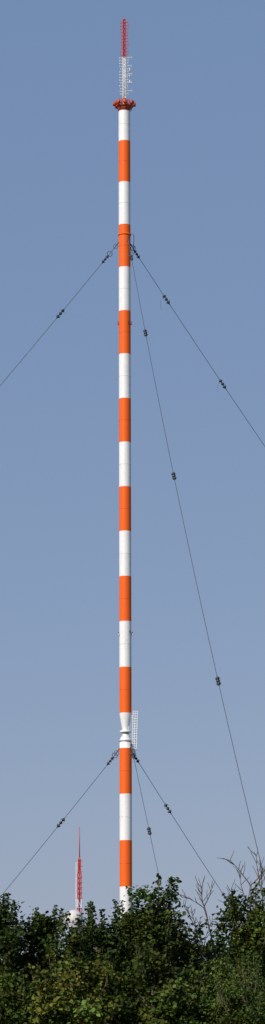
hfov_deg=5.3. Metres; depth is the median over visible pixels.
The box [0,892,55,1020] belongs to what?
maple tree
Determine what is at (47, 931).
maple tree
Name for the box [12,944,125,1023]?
maple tree
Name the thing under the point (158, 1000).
maple tree
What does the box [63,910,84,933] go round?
radome tower
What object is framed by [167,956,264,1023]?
maple tree
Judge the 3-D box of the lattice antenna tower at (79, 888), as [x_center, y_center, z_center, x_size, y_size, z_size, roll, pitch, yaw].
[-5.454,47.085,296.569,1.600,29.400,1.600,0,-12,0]
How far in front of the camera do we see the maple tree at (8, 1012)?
84.35 m
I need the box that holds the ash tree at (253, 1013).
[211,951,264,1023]
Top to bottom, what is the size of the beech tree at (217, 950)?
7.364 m
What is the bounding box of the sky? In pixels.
[0,0,264,962]
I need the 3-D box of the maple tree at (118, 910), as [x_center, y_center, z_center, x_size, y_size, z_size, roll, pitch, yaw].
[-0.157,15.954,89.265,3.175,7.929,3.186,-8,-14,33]
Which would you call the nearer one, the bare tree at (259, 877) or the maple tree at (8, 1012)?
the maple tree at (8, 1012)
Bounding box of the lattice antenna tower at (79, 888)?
[75,827,82,912]
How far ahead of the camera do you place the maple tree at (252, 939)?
88.70 m
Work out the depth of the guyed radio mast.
458.50 m
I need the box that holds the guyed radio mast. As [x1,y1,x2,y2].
[0,19,264,917]
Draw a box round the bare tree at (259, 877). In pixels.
[179,845,264,970]
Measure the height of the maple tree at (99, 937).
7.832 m
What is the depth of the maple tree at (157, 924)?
88.96 m
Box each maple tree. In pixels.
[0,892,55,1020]
[0,952,34,1023]
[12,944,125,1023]
[13,905,77,1014]
[39,901,134,1023]
[99,939,204,1023]
[101,899,171,1018]
[103,873,208,1019]
[167,923,227,1020]
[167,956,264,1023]
[198,882,264,1022]
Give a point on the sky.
(197, 72)

